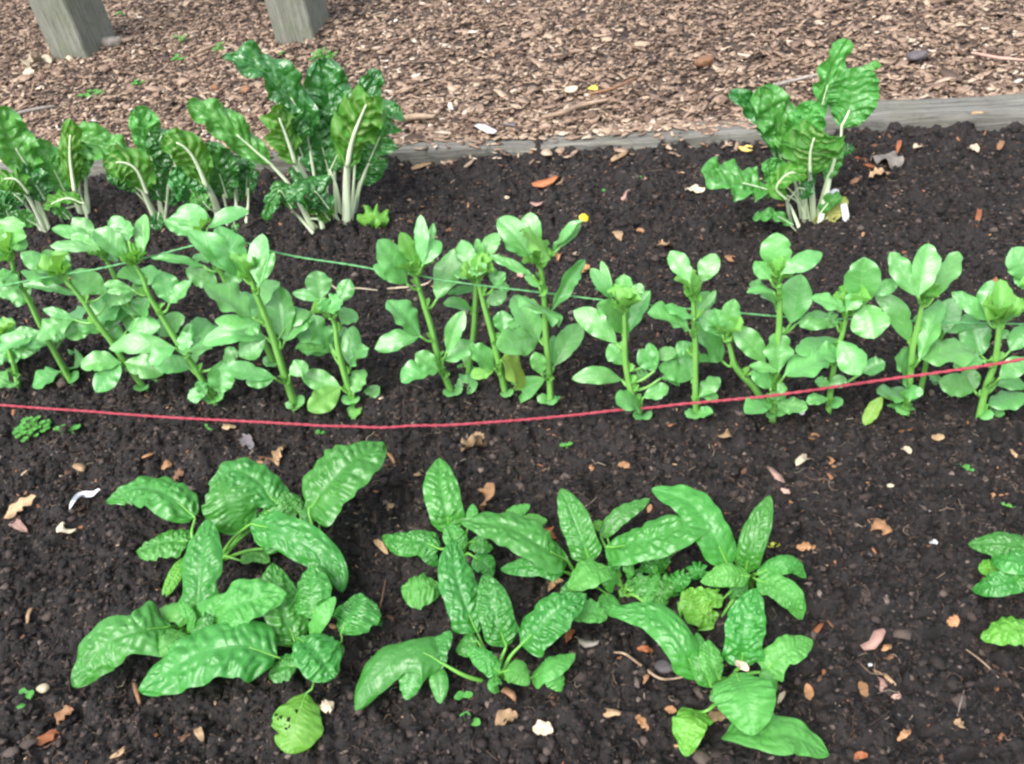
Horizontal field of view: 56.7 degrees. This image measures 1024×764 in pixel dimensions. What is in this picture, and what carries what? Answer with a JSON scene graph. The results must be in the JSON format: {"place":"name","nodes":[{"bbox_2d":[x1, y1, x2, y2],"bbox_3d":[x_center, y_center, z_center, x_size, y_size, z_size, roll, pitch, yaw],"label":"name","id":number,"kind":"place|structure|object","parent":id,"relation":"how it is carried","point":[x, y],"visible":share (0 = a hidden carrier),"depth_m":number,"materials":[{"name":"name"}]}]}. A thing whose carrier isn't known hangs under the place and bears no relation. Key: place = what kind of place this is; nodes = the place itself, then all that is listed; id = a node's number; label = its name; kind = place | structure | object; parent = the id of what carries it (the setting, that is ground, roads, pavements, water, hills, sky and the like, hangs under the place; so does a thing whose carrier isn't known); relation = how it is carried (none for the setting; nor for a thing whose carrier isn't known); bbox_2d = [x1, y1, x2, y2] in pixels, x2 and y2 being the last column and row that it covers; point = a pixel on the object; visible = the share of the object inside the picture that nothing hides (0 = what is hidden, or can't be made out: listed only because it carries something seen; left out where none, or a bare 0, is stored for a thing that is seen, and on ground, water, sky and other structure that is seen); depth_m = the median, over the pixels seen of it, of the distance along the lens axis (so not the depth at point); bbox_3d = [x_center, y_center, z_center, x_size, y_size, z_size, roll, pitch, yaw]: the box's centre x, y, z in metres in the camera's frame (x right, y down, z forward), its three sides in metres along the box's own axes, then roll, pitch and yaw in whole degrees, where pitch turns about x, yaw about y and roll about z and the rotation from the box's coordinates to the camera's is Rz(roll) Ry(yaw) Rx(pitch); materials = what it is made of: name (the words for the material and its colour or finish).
{"place":"outdoors","nodes":[
{"label":"outdoors","id":0,"kind":"place"},
{"bbox_2d":[0,120,1023,763],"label":"soil","id":1,"kind":"structure","parent":0,"point":[822,688],"depth_m":1.45,"materials":[{"name":"soil"}]},
{"bbox_2d":[8,519,27,532],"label":"dead leaf","id":2,"kind":"object","parent":1,"relation":"on","point":[18,524],"visible":1,"depth_m":1.49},
{"bbox_2d":[0,317,39,388],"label":"broad bean plant","id":3,"kind":"object","parent":1,"relation":"on","point":[13,355],"visible":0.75,"depth_m":1.77,"materials":[{"name":"green plant"}]},
{"bbox_2d":[4,494,35,518],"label":"dead leaf","id":4,"kind":"object","parent":1,"relation":"on","point":[13,508],"visible":1,"depth_m":1.53,"materials":[{"name":"plant"}]},
{"bbox_2d":[15,688,33,708],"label":"weed","id":5,"kind":"object","parent":1,"relation":"on","point":[29,694],"visible":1,"depth_m":1.22,"materials":[{"name":"green plant"}]},
{"bbox_2d":[0,106,51,231],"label":"chard plant","id":6,"kind":"object","parent":1,"relation":"on","point":[25,179],"visible":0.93,"depth_m":2.22,"materials":[{"name":"green plant"}]},
{"bbox_2d":[12,415,51,441],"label":"weed","id":7,"kind":"object","parent":1,"relation":"on","point":[21,429],"visible":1,"depth_m":1.69,"materials":[{"name":"green plant"}]},
{"bbox_2d":[0,216,85,388],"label":"broad bean plant","id":8,"kind":"object","parent":1,"relation":"on","point":[13,236],"visible":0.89,"depth_m":1.68,"materials":[{"name":"green plant"}]},
{"bbox_2d":[36,683,49,692],"bbox_3d":[-0.609,0.398,1.232,0.016,0.012,0.012,8,42,22],"label":"snail shell","id":9,"kind":"object","parent":1,"relation":"on","point":[43,688],"visible":1,"depth_m":1.23},
{"bbox_2d":[36,729,59,745],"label":"dead leaf","id":10,"kind":"object","parent":1,"relation":"on","point":[48,736],"visible":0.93,"depth_m":1.17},
{"bbox_2d":[54,705,73,724],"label":"dead leaf","id":11,"kind":"object","parent":1,"relation":"on","point":[62,714],"visible":1,"depth_m":1.21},
{"bbox_2d":[56,522,76,533],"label":"dead leaf","id":12,"kind":"object","parent":1,"relation":"on","point":[60,528],"visible":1,"depth_m":1.46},
{"bbox_2d":[36,118,128,223],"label":"chard plant","id":13,"kind":"object","parent":1,"relation":"on","point":[68,162],"visible":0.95,"depth_m":2.24,"materials":[{"name":"green plant"}]},
{"bbox_2d":[69,489,99,508],"bbox_3d":[-0.680,0.185,1.518,0.048,0.024,0.044,-10,38,0],"label":"plastic scrap","id":14,"kind":"object","parent":1,"relation":"on","point":[84,494],"visible":1,"depth_m":1.53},
{"bbox_2d":[21,249,162,391],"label":"broad bean plant","id":15,"kind":"object","parent":1,"relation":"on","point":[105,319],"visible":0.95,"depth_m":1.65,"materials":[{"name":"green plant"}]},
{"bbox_2d":[50,217,184,375],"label":"broad bean plant","id":16,"kind":"object","parent":1,"relation":"on","point":[78,231],"visible":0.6,"depth_m":1.62,"materials":[{"name":"green plant"}]},
{"bbox_2d":[102,106,179,230],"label":"chard plant","id":17,"kind":"object","parent":1,"relation":"on","point":[149,164],"visible":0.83,"depth_m":2.14,"materials":[{"name":"green plant"}]},
{"bbox_2d":[92,214,237,405],"bbox_3d":[-0.568,-0.094,1.568,0.183,0.376,0.142,-32,43,-25],"label":"broad bean plant","id":18,"kind":"object","parent":1,"relation":"on","point":[113,235],"visible":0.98,"depth_m":1.58,"materials":[{"name":"green plant"}]},
{"bbox_2d":[71,518,286,695],"bbox_3d":[-0.406,0.340,1.212,0.234,0.121,0.256,23,49,35],"label":"spinach plant","id":19,"kind":"object","parent":1,"relation":"on","point":[225,635],"visible":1,"depth_m":1.20,"materials":[{"name":"green plant"}]},
{"bbox_2d":[194,726,203,741],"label":"dead leaf","id":20,"kind":"object","parent":1,"relation":"on","point":[198,733],"visible":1,"depth_m":1.15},
{"bbox_2d":[161,127,259,231],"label":"chard plant","id":21,"kind":"object","parent":1,"relation":"on","point":[212,169],"visible":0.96,"depth_m":2.10,"materials":[{"name":"green plant"}]},
{"bbox_2d":[152,204,276,366],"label":"broad bean plant","id":22,"kind":"object","parent":1,"relation":"on","point":[183,219],"visible":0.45,"depth_m":1.58,"materials":[{"name":"green plant"}]},
{"bbox_2d":[106,457,347,596],"bbox_3d":[-0.420,0.214,1.354,0.427,0.126,0.186,0,39,13],"label":"spinach plant","id":23,"kind":"object","parent":1,"relation":"on","point":[242,490],"visible":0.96,"depth_m":1.35,"materials":[{"name":"green plant"}]},
{"bbox_2d":[238,434,253,448],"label":"dead leaf","id":24,"kind":"object","parent":1,"relation":"on","point":[247,440],"visible":1,"depth_m":1.59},
{"bbox_2d":[187,226,314,413],"bbox_3d":[-0.410,-0.091,1.539,0.175,0.363,0.111,-28,42,-22],"label":"broad bean plant","id":25,"kind":"object","parent":1,"relation":"on","point":[281,316],"visible":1,"depth_m":1.53,"materials":[{"name":"green plant"}]},
{"bbox_2d":[272,443,285,465],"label":"dead leaf","id":26,"kind":"object","parent":1,"relation":"on","point":[276,454],"visible":1,"depth_m":1.54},
{"bbox_2d":[186,40,404,234],"bbox_3d":[-0.436,-0.504,2.017,0.424,0.439,0.229,-15,39,-6],"label":"chard plant","id":27,"kind":"object","parent":1,"relation":"on","point":[326,124],"visible":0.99,"depth_m":2.00,"materials":[{"name":"green plant"}]},
{"bbox_2d":[261,563,381,753],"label":"spinach plant","id":28,"kind":"object","parent":1,"relation":"on","point":[315,655],"visible":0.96,"depth_m":1.18,"materials":[{"name":"green plant"}]},
{"bbox_2d":[261,441,386,529],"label":"spinach plant","id":29,"kind":"object","parent":1,"relation":"on","point":[335,478],"visible":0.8,"depth_m":1.33,"materials":[{"name":"green plant"}]},
{"bbox_2d":[319,699,333,712],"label":"dead leaf","id":30,"kind":"object","parent":1,"relation":"on","point":[325,706],"visible":1,"depth_m":1.14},
{"bbox_2d":[293,271,379,418],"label":"broad bean plant","id":31,"kind":"object","parent":1,"relation":"on","point":[317,337],"visible":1,"depth_m":1.57,"materials":[{"name":"green plant"}]},
{"bbox_2d":[357,204,388,228],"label":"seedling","id":32,"kind":"object","parent":1,"relation":"on","point":[375,217],"visible":0.98,"depth_m":2.09,"materials":[{"name":"plant"}]},
{"bbox_2d":[374,539,387,553],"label":"dead leaf","id":33,"kind":"object","parent":1,"relation":"on","point":[380,544],"visible":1,"depth_m":1.35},
{"bbox_2d":[373,215,477,396],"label":"broad bean plant","id":34,"kind":"object","parent":1,"relation":"on","point":[396,264],"visible":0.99,"depth_m":1.49,"materials":[{"name":"green plant"}]},
{"bbox_2d":[382,458,494,609],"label":"spinach plant","id":35,"kind":"object","parent":1,"relation":"on","point":[442,497],"visible":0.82,"depth_m":1.29,"materials":[{"name":"green plant"}]},
{"bbox_2d":[454,691,472,699],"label":"weed","id":36,"kind":"object","parent":1,"relation":"on","point":[459,695],"visible":1,"depth_m":1.13,"materials":[{"name":"green plant"}]},
{"bbox_2d":[354,539,586,710],"bbox_3d":[-0.047,0.327,1.140,0.230,0.108,0.224,14,44,27],"label":"spinach plant","id":37,"kind":"object","parent":1,"relation":"on","point":[472,608],"visible":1,"depth_m":1.14,"materials":[{"name":"green plant"}]},
{"bbox_2d":[443,233,500,376],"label":"broad bean plant","id":38,"kind":"object","parent":1,"relation":"on","point":[489,244],"visible":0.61,"depth_m":1.52,"materials":[{"name":"green plant"}]},
{"bbox_2d":[460,434,486,451],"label":"dead leaf","id":39,"kind":"object","parent":1,"relation":"on","point":[473,440],"visible":1,"depth_m":1.49,"materials":[{"name":"plant"}]},
{"bbox_2d":[478,483,494,510],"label":"dead leaf","id":40,"kind":"object","parent":1,"relation":"on","point":[488,490],"visible":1,"depth_m":1.36,"materials":[{"name":"plant"}]},
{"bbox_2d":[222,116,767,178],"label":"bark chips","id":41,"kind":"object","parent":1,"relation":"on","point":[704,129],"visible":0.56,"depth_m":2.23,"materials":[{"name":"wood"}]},
{"bbox_2d":[458,252,543,402],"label":"broad bean plant","id":42,"kind":"object","parent":1,"relation":"on","point":[483,356],"visible":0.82,"depth_m":1.50,"materials":[{"name":"green plant"}]},
{"bbox_2d":[495,708,517,725],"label":"dead leaf","id":43,"kind":"object","parent":1,"relation":"on","point":[509,714],"visible":1,"depth_m":1.10,"materials":[{"name":"plant"}]},
{"bbox_2d":[500,687,515,701],"bbox_3d":[-0.003,0.370,1.128,0.020,0.011,0.010,16,45,29],"label":"bark chip","id":44,"kind":"object","parent":1,"relation":"on","point":[510,693],"visible":1,"depth_m":1.13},
{"bbox_2d":[0,127,1023,763],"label":"soil clods","id":45,"kind":"object","parent":1,"relation":"on","point":[700,755],"visible":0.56,"depth_m":1.36,"materials":[{"name":"soil"}]},
{"bbox_2d":[0,358,1023,428],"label":"red string","id":46,"kind":"object","parent":1,"relation":"on","point":[585,413],"visible":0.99,"depth_m":1.48,"materials":[{"name":"fabric"}]},
{"bbox_2d":[0,242,1023,324],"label":"green string","id":47,"kind":"object","parent":1,"relation":"on","point":[598,299],"visible":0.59,"depth_m":1.45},
{"bbox_2d":[6,126,1023,763],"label":"bark litter","id":48,"kind":"object","parent":1,"relation":"on","point":[332,626],"visible":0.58,"depth_m":1.53,"materials":[{"name":"wood"}]},
{"bbox_2d":[490,212,588,404],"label":"broad bean plant","id":49,"kind":"object","parent":1,"relation":"on","point":[522,236],"visible":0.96,"depth_m":1.41,"materials":[{"name":"green plant"}]},
{"bbox_2d":[460,488,620,622],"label":"spinach plant","id":50,"kind":"object","parent":1,"relation":"on","point":[531,542],"visible":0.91,"depth_m":1.23,"materials":[{"name":"green plant"}]},
{"bbox_2d":[533,720,552,735],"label":"dead leaf","id":51,"kind":"object","parent":1,"relation":"on","point":[541,727],"visible":1,"depth_m":1.09,"materials":[{"name":"plant"}]},
{"bbox_2d":[532,175,557,187],"bbox_3d":[0.076,-0.456,2.163,0.061,0.014,0.028,-23,40,-16],"label":"bark chip","id":52,"kind":"object","parent":1,"relation":"on","point":[543,183],"visible":1,"depth_m":2.16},
{"bbox_2d":[578,638,599,647],"bbox_3d":[0.093,0.317,1.156,0.027,0.013,0.010,3,40,16],"label":"bark chip","id":53,"kind":"object","parent":1,"relation":"on","point":[584,643],"visible":1,"depth_m":1.16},
{"bbox_2d":[603,708,620,717],"bbox_3d":[0.117,0.387,1.104,0.024,0.008,0.011,4,40,17],"label":"bark chip","id":54,"kind":"object","parent":1,"relation":"on","point":[609,713],"visible":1,"depth_m":1.10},
{"bbox_2d":[572,261,679,419],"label":"broad bean plant","id":55,"kind":"object","parent":1,"relation":"on","point":[606,319],"visible":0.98,"depth_m":1.41,"materials":[{"name":"green plant"}]},
{"bbox_2d":[635,714,648,730],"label":"dead leaf","id":56,"kind":"object","parent":1,"relation":"on","point":[641,720],"visible":1,"depth_m":1.09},
{"bbox_2d":[613,651,682,679],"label":"twig","id":57,"kind":"object","parent":1,"relation":"on","point":[640,665],"visible":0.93,"depth_m":1.14,"materials":[{"name":"brown wood"}]},
{"bbox_2d":[593,498,710,605],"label":"spinach plant","id":58,"kind":"object","parent":1,"relation":"on","point":[651,545],"visible":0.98,"depth_m":1.20,"materials":[{"name":"green plant"}]},
{"bbox_2d":[655,659,671,673],"bbox_3d":[0.186,0.343,1.144,0.027,0.010,0.018,-10,38,0],"label":"pebble","id":59,"kind":"object","parent":1,"relation":"on","point":[662,666],"visible":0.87,"depth_m":1.14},
{"bbox_2d":[647,251,720,419],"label":"broad bean plant","id":60,"kind":"object","parent":1,"relation":"on","point":[680,368],"visible":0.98,"depth_m":1.36,"materials":[{"name":"green plant"}]},
{"bbox_2d":[685,184,704,192],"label":"dead leaf","id":61,"kind":"object","parent":1,"relation":"on","point":[695,188],"visible":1,"depth_m":2.04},
{"bbox_2d":[708,710,726,721],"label":"dead leaf","id":62,"kind":"object","parent":1,"relation":"on","point":[717,715],"visible":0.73,"depth_m":1.08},
{"bbox_2d":[607,588,828,757],"bbox_3d":[0.224,0.332,1.059,0.238,0.112,0.170,-2,39,10],"label":"spinach plant","id":63,"kind":"object","parent":1,"relation":"on","point":[744,703],"visible":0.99,"depth_m":1.06,"materials":[{"name":"green plant"}]},
{"bbox_2d":[684,299,765,398],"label":"broad bean plant","id":64,"kind":"object","parent":1,"relation":"on","point":[716,328],"visible":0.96,"depth_m":1.38,"materials":[{"name":"green plant"}]},
{"bbox_2d":[652,485,805,630],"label":"spinach plant","id":65,"kind":"object","parent":1,"relation":"on","point":[720,550],"visible":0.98,"depth_m":1.17,"materials":[{"name":"green plant"}]},
{"bbox_2d":[734,660,748,670],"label":"dead leaf","id":66,"kind":"object","parent":1,"relation":"on","point":[741,665],"visible":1,"depth_m":1.04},
{"bbox_2d":[767,466,789,493],"bbox_3d":[0.373,0.136,1.326,0.014,0.022,0.073,-10,38,0],"label":"bark chip","id":67,"kind":"object","parent":1,"relation":"on","point":[776,474],"visible":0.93,"depth_m":1.33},
{"bbox_2d":[744,233,829,424],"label":"broad bean plant","id":68,"kind":"object","parent":1,"relation":"on","point":[793,298],"visible":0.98,"depth_m":1.35,"materials":[{"name":"green plant"}]},
{"bbox_2d":[701,38,880,230],"bbox_3d":[0.563,-0.449,1.820,0.463,0.357,0.220,-29,42,-22],"label":"chard plant","id":69,"kind":"object","parent":1,"relation":"on","point":[803,143],"visible":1,"depth_m":1.77,"materials":[{"name":"green plant"}]},
{"bbox_2d":[795,454,810,465],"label":"dead leaf","id":70,"kind":"object","parent":1,"relation":"on","point":[800,459],"visible":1,"depth_m":1.33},
{"bbox_2d":[796,542,815,550],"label":"dead leaf","id":71,"kind":"object","parent":1,"relation":"on","point":[803,546],"visible":1,"depth_m":1.23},
{"bbox_2d":[804,683,813,699],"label":"dead leaf","id":72,"kind":"object","parent":1,"relation":"on","point":[808,692],"visible":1,"depth_m":1.08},
{"bbox_2d":[841,203,848,221],"bbox_3d":[0.655,-0.323,1.861,0.008,0.058,0.023,-36,45,-29],"label":"plant label","id":73,"kind":"object","parent":1,"relation":"on","point":[845,214],"visible":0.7,"depth_m":1.85,"materials":[{"name":"white plastic"}]},
{"bbox_2d":[795,257,897,414],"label":"broad bean plant","id":74,"kind":"object","parent":1,"relation":"on","point":[862,286],"visible":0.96,"depth_m":1.32,"materials":[{"name":"green plant"}]},
{"bbox_2d":[858,681,868,696],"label":"dead leaf","id":75,"kind":"object","parent":1,"relation":"on","point":[863,687],"visible":1,"depth_m":1.07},
{"bbox_2d":[860,628,885,650],"bbox_3d":[0.423,0.300,1.106,0.031,0.019,0.015,-25,41,-18],"label":"bark chip","id":76,"kind":"object","parent":1,"relation":"on","point":[875,640],"visible":1,"depth_m":1.11,"materials":[{"name":"wood"}]},
{"bbox_2d":[869,167,887,177],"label":"dead leaf","id":77,"kind":"object","parent":1,"relation":"on","point":[879,171],"visible":1,"depth_m":1.96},
{"bbox_2d":[867,518,892,534],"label":"dead leaf","id":78,"kind":"object","parent":1,"relation":"on","point":[878,523],"visible":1,"depth_m":1.25,"materials":[{"name":"plant"}]},
{"bbox_2d":[871,151,903,168],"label":"dead leaf","id":79,"kind":"object","parent":1,"relation":"on","point":[893,158],"visible":1,"depth_m":1.99,"materials":[{"name":"plant"}]},
{"bbox_2d":[878,676,900,699],"bbox_3d":[0.423,0.349,1.081,0.016,0.013,0.051,-32,43,-26],"label":"bark chip","id":80,"kind":"object","parent":1,"relation":"on","point":[882,683],"visible":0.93,"depth_m":1.08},
{"bbox_2d":[897,729,910,740],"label":"dead leaf","id":81,"kind":"object","parent":1,"relation":"on","point":[904,733],"visible":1,"depth_m":1.01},
{"bbox_2d":[862,244,976,424],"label":"broad bean plant","id":82,"kind":"object","parent":1,"relation":"on","point":[925,276],"visible":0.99,"depth_m":1.33,"materials":[{"name":"green plant"}]},
{"bbox_2d":[919,298,978,391],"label":"broad bean plant","id":83,"kind":"object","parent":1,"relation":"on","point":[953,312],"visible":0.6,"depth_m":1.39,"materials":[{"name":"green plant"}]},
{"bbox_2d":[947,615,959,626],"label":"dead leaf","id":84,"kind":"object","parent":1,"relation":"on","point":[953,620],"visible":1,"depth_m":1.13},
{"bbox_2d":[939,279,1023,419],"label":"broad bean plant","id":85,"kind":"object","parent":1,"relation":"on","point":[998,302],"visible":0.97,"depth_m":1.34,"materials":[{"name":"green plant"}]},
{"bbox_2d":[968,532,1023,596],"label":"spinach plant","id":86,"kind":"object","parent":1,"relation":"on","point":[1005,550],"visible":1,"depth_m":1.13,"materials":[{"name":"green plant"}]},
{"bbox_2d":[980,616,1023,645],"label":"spinach plant","id":87,"kind":"object","parent":1,"relation":"on","point":[1002,631],"visible":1,"depth_m":1.09,"materials":[{"name":"green plant"}]},
{"bbox_2d":[1005,247,1023,344],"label":"broad bean plant","id":88,"kind":"object","parent":1,"relation":"on","point":[1014,261],"visible":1,"depth_m":1.29,"materials":[{"name":"green plant"}]},
{"bbox_2d":[0,0,1023,161],"bbox_3d":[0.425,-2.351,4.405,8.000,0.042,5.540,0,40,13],"label":"mulch ground","id":89,"kind":"structure","parent":0,"point":[474,51],"depth_m":2.76,"materials":[{"name":"wood"}]},
{"bbox_2d":[19,49,41,67],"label":"dead leaf","id":90,"kind":"object","parent":89,"relation":"on","point":[30,61],"visible":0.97,"depth_m":3.21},
{"bbox_2d":[17,105,54,113],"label":"twig","id":91,"kind":"object","parent":89,"relation":"on","point":[28,110],"visible":0.98,"depth_m":2.89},
{"bbox_2d":[28,0,115,60],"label":"wooden post","id":92,"kind":"object","parent":89,"relation":"on","point":[78,28],"visible":0.56,"depth_m":3.22,"materials":[{"name":"wood"}]},
{"bbox_2d":[101,36,120,49],"bbox_3d":[-1.407,-1.190,3.324,0.061,0.043,0.060,24,49,35],"label":"rock","id":93,"kind":"object","parent":89,"relation":"on","point":[111,41],"visible":0.94,"depth_m":3.31,"materials":[{"name":"stone"}]},
{"bbox_2d":[265,0,329,44],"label":"wooden post","id":94,"kind":"object","parent":89,"relation":"on","point":[298,21],"visible":0.51,"depth_m":3.07,"materials":[{"name":"wood"}]},
{"bbox_2d":[310,47,337,60],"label":"weed","id":95,"kind":"object","parent":89,"relation":"on","point":[318,53],"visible":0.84,"depth_m":2.90,"materials":[{"name":"green plant"}]},
{"bbox_2d":[0,119,766,177],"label":"timber sleeper","id":96,"kind":"object","parent":89,"relation":"on","point":[456,150],"visible":0.16,"depth_m":2.26,"materials":[{"name":"wood"}]},
{"bbox_2d":[394,113,434,122],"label":"twig","id":97,"kind":"object","parent":89,"relation":"on","point":[412,116],"visible":0.84,"depth_m":2.42,"materials":[{"name":"brown wood"}]},
{"bbox_2d":[475,123,496,133],"bbox_3d":[-0.062,-0.618,2.308,0.020,0.009,0.079,-29,42,-23],"label":"bark chip","id":98,"kind":"object","parent":89,"relation":"on","point":[485,128],"visible":1,"depth_m":2.31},
{"bbox_2d":[542,98,608,118],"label":"twig","id":99,"kind":"object","parent":89,"relation":"on","point":[569,109],"visible":1,"depth_m":2.33,"materials":[{"name":"brown wood"}]},
{"bbox_2d":[589,77,636,94],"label":"twig","id":100,"kind":"object","parent":89,"relation":"on","point":[612,88],"visible":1,"depth_m":2.40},
{"bbox_2d":[694,55,714,67],"bbox_3d":[0.498,-0.830,2.458,0.055,0.028,0.035,-10,38,0],"label":"pebble","id":101,"kind":"object","parent":89,"relation":"on","point":[703,61],"visible":1,"depth_m":2.45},
{"bbox_2d":[752,73,817,92],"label":"twig","id":102,"kind":"object","parent":89,"relation":"on","point":[792,80],"visible":0.52,"depth_m":2.31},
{"bbox_2d":[906,50,927,60],"bbox_3d":[0.987,-0.795,2.308,0.050,0.024,0.040,-10,38,0],"label":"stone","id":103,"kind":"object","parent":89,"relation":"on","point":[916,55],"visible":1,"depth_m":2.30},
{"bbox_2d":[823,93,1023,134],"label":"timber sleeper","id":104,"kind":"object","parent":89,"relation":"on","point":[1001,111],"visible":0.37,"depth_m":2.05,"materials":[{"name":"wood"}]},
{"bbox_2d":[971,51,1023,60],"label":"twig","id":105,"kind":"object","parent":89,"relation":"on","point":[995,57],"visible":1,"depth_m":2.23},
{"bbox_2d":[0,121,1023,763],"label":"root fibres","id":106,"kind":"object","parent":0,"point":[790,419],"visible":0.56,"depth_m":1.44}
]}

